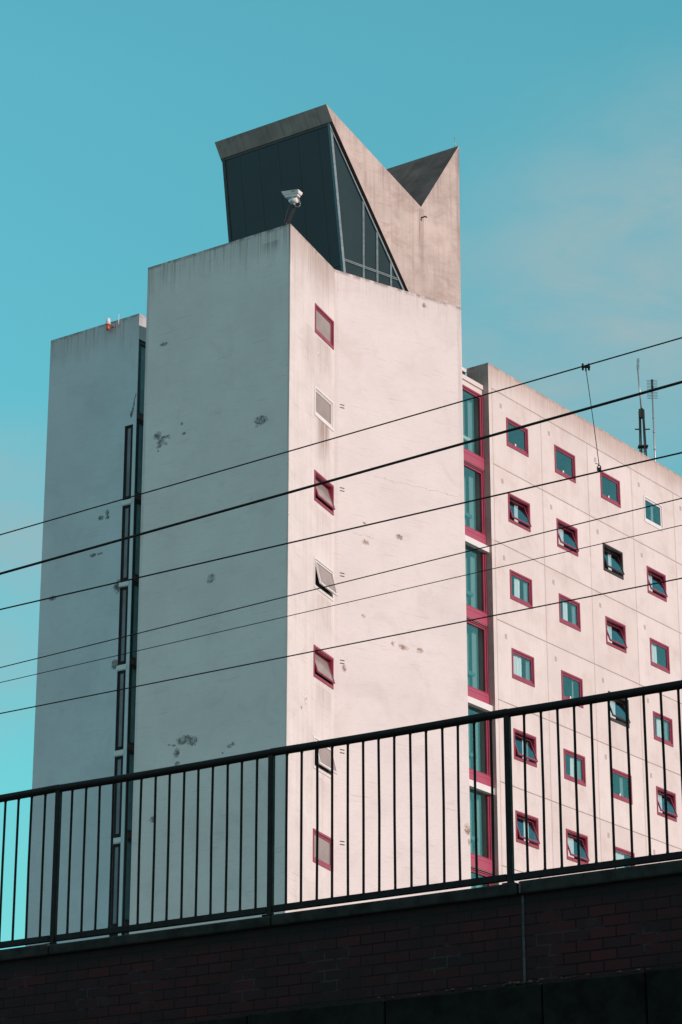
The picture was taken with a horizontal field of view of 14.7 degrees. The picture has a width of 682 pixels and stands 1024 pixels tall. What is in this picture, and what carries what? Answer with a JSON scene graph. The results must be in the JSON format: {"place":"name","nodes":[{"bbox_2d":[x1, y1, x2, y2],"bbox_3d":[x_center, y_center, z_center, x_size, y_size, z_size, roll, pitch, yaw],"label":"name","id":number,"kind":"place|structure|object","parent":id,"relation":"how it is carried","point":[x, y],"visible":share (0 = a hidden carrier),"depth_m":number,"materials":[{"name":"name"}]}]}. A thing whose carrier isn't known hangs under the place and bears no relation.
{"place":"outdoors","nodes":[
{"label":"outdoors","id":0,"kind":"place"},
{"bbox_2d":[0,381,681,574],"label":"overhead wire","id":1,"kind":"object","parent":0,"point":[371,469],"visible":1,"depth_m":23.95,"materials":[{"name":"black metal"}]},
{"bbox_2d":[0,337,681,534],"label":"overhead wire","id":2,"kind":"object","parent":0,"point":[348,434],"visible":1,"depth_m":26.65,"materials":[{"name":"black metal"}]},
{"bbox_2d":[581,363,600,470],"bbox_3d":[2.381,-0.909,25.181,0.175,1.131,0.042,-12,-24,29],"label":"dropper wire","id":3,"kind":"object","parent":2,"relation":"hanging from","point":[588,367],"visible":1,"depth_m":25.23,"materials":[{"name":"black metal"}]},
{"bbox_2d":[0,452,681,609],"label":"overhead wire","id":4,"kind":"object","parent":3,"relation":"hanging from","point":[349,529],"visible":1,"depth_m":26.28,"materials":[{"name":"black metal"}]},
{"bbox_2d":[0,578,681,713],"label":"overhead wire","id":5,"kind":"object","parent":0,"point":[348,644],"visible":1,"depth_m":27.84,"materials":[{"name":"black metal"}]},
{"bbox_2d":[0,498,681,667],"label":"overhead wire","id":6,"kind":"object","parent":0,"point":[351,580],"visible":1,"depth_m":30.32,"materials":[{"name":"black metal"}]},
{"bbox_2d":[0,525,681,682],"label":"overhead wire","id":7,"kind":"object","parent":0,"point":[348,602],"visible":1,"depth_m":30.22,"materials":[{"name":"black metal"}]},
{"bbox_2d":[0,0,681,949],"label":"sky","id":8,"kind":"structure","parent":0,"point":[564,117],"materials":[{"name":"blue"}]},
{"bbox_2d":[25,104,681,945],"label":"tower block","id":9,"kind":"structure","parent":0,"point":[331,310],"depth_m":82.33,"materials":[{"name":"paint"}]},
{"bbox_2d":[105,315,118,330],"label":"floodlight","id":10,"kind":"object","parent":9,"relation":"attached to","point":[108,324],"visible":1,"depth_m":86.79,"materials":[{"name":"white paint"}]},
{"bbox_2d":[110,843,120,926],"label":"window","id":11,"kind":"structure","parent":9,"relation":"in","point":[114,845],"depth_m":79.92,"materials":[{"name":"grey paint"}]},
{"bbox_2d":[113,756,122,837],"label":"window","id":12,"kind":"structure","parent":9,"relation":"in","point":[119,757],"depth_m":80.87,"materials":[{"name":"black glass"}]},
{"bbox_2d":[115,670,125,750],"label":"window","id":13,"kind":"structure","parent":9,"relation":"in","point":[121,747],"depth_m":81.86,"materials":[{"name":"black glass"}]},
{"bbox_2d":[118,586,127,664],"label":"window","id":14,"kind":"structure","parent":9,"relation":"in","point":[120,662],"depth_m":82.84,"materials":[{"name":"black glass"}]},
{"bbox_2d":[121,504,130,580],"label":"window","id":15,"kind":"structure","parent":9,"relation":"in","point":[127,506],"depth_m":83.80,"materials":[{"name":"black paint"}]},
{"bbox_2d":[122,837,131,925],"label":"window","id":16,"kind":"structure","parent":9,"relation":"in","point":[129,841],"depth_m":80.12,"materials":[{"name":"glass"}]},
{"bbox_2d":[123,425,132,499],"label":"window","id":17,"kind":"structure","parent":9,"relation":"in","point":[130,426],"depth_m":84.77,"materials":[{"name":"black paint"}]},
{"bbox_2d":[124,749,133,838],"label":"window","id":18,"kind":"structure","parent":9,"relation":"in","point":[130,754],"depth_m":81.08,"materials":[{"name":"glass"}]},
{"bbox_2d":[127,664,136,750],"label":"window","id":19,"kind":"structure","parent":9,"relation":"in","point":[132,668],"depth_m":81.96,"materials":[{"name":"glass"}]},
{"bbox_2d":[130,580,138,665],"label":"window","id":20,"kind":"structure","parent":9,"relation":"in","point":[135,585],"depth_m":82.94,"materials":[{"name":"paint"}]},
{"bbox_2d":[132,498,140,582],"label":"window","id":21,"kind":"structure","parent":9,"relation":"in","point":[137,504],"depth_m":83.90,"materials":[{"name":"paint"}]},
{"bbox_2d":[134,419,143,500],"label":"window","id":22,"kind":"structure","parent":9,"relation":"in","point":[139,428],"depth_m":84.87,"materials":[{"name":"glass"}]},
{"bbox_2d":[137,341,145,421],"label":"window","id":23,"kind":"structure","parent":9,"relation":"in","point":[142,346],"depth_m":85.83,"materials":[{"name":"paint"}]},
{"bbox_2d":[281,189,301,225],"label":"security camera","id":24,"kind":"object","parent":9,"relation":"on","point":[292,196],"visible":1,"depth_m":80.86,"materials":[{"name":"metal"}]},
{"bbox_2d":[313,828,333,871],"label":"window","id":25,"kind":"structure","parent":9,"relation":"in","point":[324,849],"depth_m":76.10,"materials":[{"name":"paint"}]},
{"bbox_2d":[314,385,333,431],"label":"window","id":26,"kind":"structure","parent":9,"relation":"in","point":[323,406],"depth_m":80.87,"materials":[{"name":"white paint"}]},
{"bbox_2d":[313,645,334,689],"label":"window","id":27,"kind":"structure","parent":9,"relation":"in","point":[325,668],"depth_m":78.01,"materials":[{"name":"paint"}]},
{"bbox_2d":[315,303,333,349],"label":"window","id":28,"kind":"structure","parent":9,"relation":"in","point":[324,325],"depth_m":81.86,"materials":[{"name":"paint"}]},
{"bbox_2d":[314,470,334,515],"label":"window","id":29,"kind":"structure","parent":9,"relation":"in","point":[323,493],"depth_m":79.92,"materials":[{"name":"paint"}]},
{"bbox_2d":[313,735,337,779],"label":"window","id":30,"kind":"structure","parent":9,"relation":"in","point":[324,753],"depth_m":76.86,"materials":[{"name":"white paint"}]},
{"bbox_2d":[314,556,337,601],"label":"window","id":31,"kind":"structure","parent":9,"relation":"in","point":[325,574],"depth_m":78.85,"materials":[{"name":"white paint"}]},
{"bbox_2d":[462,384,484,471],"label":"window","id":32,"kind":"structure","parent":9,"relation":"in","point":[470,457],"depth_m":89.36,"materials":[{"name":"paint"}]},
{"bbox_2d":[465,547,487,627],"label":"window","id":33,"kind":"structure","parent":9,"relation":"in","point":[472,612],"depth_m":87.41,"materials":[{"name":"paint"}]},
{"bbox_2d":[464,462,489,552],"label":"window","id":34,"kind":"structure","parent":9,"relation":"in","point":[475,539],"depth_m":88.34,"materials":[{"name":"glass"}]},
{"bbox_2d":[466,618,492,711],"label":"window","id":35,"kind":"structure","parent":9,"relation":"in","point":[478,699],"depth_m":86.40,"materials":[{"name":"paint"}]},
{"bbox_2d":[469,788,491,874],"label":"window","id":36,"kind":"structure","parent":9,"relation":"in","point":[484,864],"depth_m":84.52,"materials":[{"name":"paint"}]},
{"bbox_2d":[468,706,494,794],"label":"window","id":37,"kind":"structure","parent":9,"relation":"in","point":[483,780],"depth_m":85.39,"materials":[{"name":"paint"}]},
{"bbox_2d":[471,868,492,887],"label":"window","id":38,"kind":"structure","parent":9,"relation":"in","point":[480,874],"depth_m":83.86,"materials":[{"name":"glass"}]},
{"bbox_2d":[506,417,528,456],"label":"window","id":39,"kind":"structure","parent":9,"relation":"in","point":[525,452],"depth_m":90.81,"materials":[{"name":"paint"}]},
{"bbox_2d":[508,493,531,531],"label":"window","id":40,"kind":"structure","parent":9,"relation":"in","point":[517,500],"depth_m":89.95,"materials":[{"name":"paint"}]},
{"bbox_2d":[510,569,532,607],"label":"window","id":41,"kind":"structure","parent":9,"relation":"in","point":[527,600],"depth_m":88.92,"materials":[{"name":"paint"}]},
{"bbox_2d":[511,648,534,686],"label":"window","id":42,"kind":"structure","parent":9,"relation":"in","point":[516,655],"depth_m":87.91,"materials":[{"name":"paint"}]},
{"bbox_2d":[513,728,537,767],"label":"window","id":43,"kind":"structure","parent":9,"relation":"in","point":[532,742],"depth_m":87.14,"materials":[{"name":"paint"}]},
{"bbox_2d":[515,810,539,848],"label":"window","id":44,"kind":"structure","parent":9,"relation":"in","point":[536,841],"depth_m":86.19,"materials":[{"name":"paint"}]},
{"bbox_2d":[554,444,575,482],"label":"window","id":45,"kind":"structure","parent":9,"relation":"in","point":[556,448],"depth_m":93.17,"materials":[{"name":"paint"}]},
{"bbox_2d":[556,518,578,556],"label":"window","id":46,"kind":"structure","parent":9,"relation":"in","point":[560,523],"depth_m":92.19,"materials":[{"name":"paint"}]},
{"bbox_2d":[559,593,580,631],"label":"window","id":47,"kind":"structure","parent":9,"relation":"in","point":[575,606],"depth_m":91.27,"materials":[{"name":"paint"}]},
{"bbox_2d":[561,670,583,707],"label":"window","id":48,"kind":"structure","parent":9,"relation":"in","point":[580,681],"depth_m":90.37,"materials":[{"name":"paint"}]},
{"bbox_2d":[563,748,585,786],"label":"window","id":49,"kind":"structure","parent":9,"relation":"in","point":[581,769],"depth_m":89.38,"materials":[{"name":"paint"}]},
{"bbox_2d":[566,828,589,863],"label":"window","id":50,"kind":"structure","parent":9,"relation":"in","point":[570,838],"depth_m":88.38,"materials":[{"name":"paint"}]},
{"bbox_2d":[600,472,620,507],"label":"window","id":51,"kind":"structure","parent":9,"relation":"in","point":[618,498],"depth_m":95.52,"materials":[{"name":"glass"}]},
{"bbox_2d":[603,542,624,579],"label":"window","id":52,"kind":"structure","parent":9,"relation":"in","point":[621,574],"depth_m":94.59,"materials":[{"name":"brown paint"}]},
{"bbox_2d":[605,616,627,652],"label":"window","id":53,"kind":"structure","parent":9,"relation":"in","point":[608,621],"depth_m":93.58,"materials":[{"name":"paint"}]},
{"bbox_2d":[608,691,630,727],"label":"window","id":54,"kind":"structure","parent":9,"relation":"in","point":[612,703],"depth_m":92.60,"materials":[{"name":"brown paint"}]},
{"bbox_2d":[612,768,632,804],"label":"window","id":55,"kind":"structure","parent":9,"relation":"in","point":[621,774],"depth_m":91.68,"materials":[{"name":"glass"}]},
{"bbox_2d":[615,846,634,867],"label":"window","id":56,"kind":"structure","parent":9,"relation":"in","point":[620,852],"depth_m":90.61,"materials":[{"name":"paint"}]},
{"bbox_2d":[635,360,649,455],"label":"antenna","id":57,"kind":"object","parent":9,"relation":"on","point":[641,415],"visible":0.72,"depth_m":101.88,"materials":[{"name":"paint"}]},
{"bbox_2d":[647,379,657,460],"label":"television aerial","id":58,"kind":"object","parent":9,"relation":"on","point":[652,398],"visible":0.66,"depth_m":103.58,"materials":[{"name":"metal"}]},
{"bbox_2d":[643,495,663,531],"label":"window","id":59,"kind":"structure","parent":9,"relation":"in","point":[660,507],"depth_m":97.85,"materials":[{"name":"white paint"}]},
{"bbox_2d":[647,566,667,601],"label":"window","id":60,"kind":"structure","parent":9,"relation":"in","point":[649,574],"depth_m":96.85,"materials":[{"name":"paint"}]},
{"bbox_2d":[650,638,669,673],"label":"window","id":61,"kind":"structure","parent":9,"relation":"in","point":[653,653],"depth_m":95.80,"materials":[{"name":"paint"}]},
{"bbox_2d":[653,711,673,746],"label":"window","id":62,"kind":"structure","parent":9,"relation":"in","point":[668,725],"depth_m":95.03,"materials":[{"name":"paint"}]},
{"bbox_2d":[656,786,677,821],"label":"window","id":63,"kind":"structure","parent":9,"relation":"in","point":[658,789],"depth_m":93.98,"materials":[{"name":"paint"}]},
{"bbox_2d":[377,966,666,998],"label":"leaf litter","id":64,"kind":"object","parent":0,"point":[531,981],"visible":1,"depth_m":17.81,"materials":[{"name":"plant"}]},
{"label":"ground","id":65,"kind":"structure","parent":0,"visible":0},
{"bbox_2d":[0,860,681,1023],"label":"bridge wall","id":66,"kind":"structure","parent":65,"relation":"on","point":[346,964],"depth_m":18.40,"materials":[{"name":"brick"}]},
{"bbox_2d":[0,680,681,948],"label":"bridge railing","id":67,"kind":"object","parent":66,"relation":"on","point":[510,876],"visible":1,"depth_m":19.13,"materials":[{"name":"black metal"}]}
]}

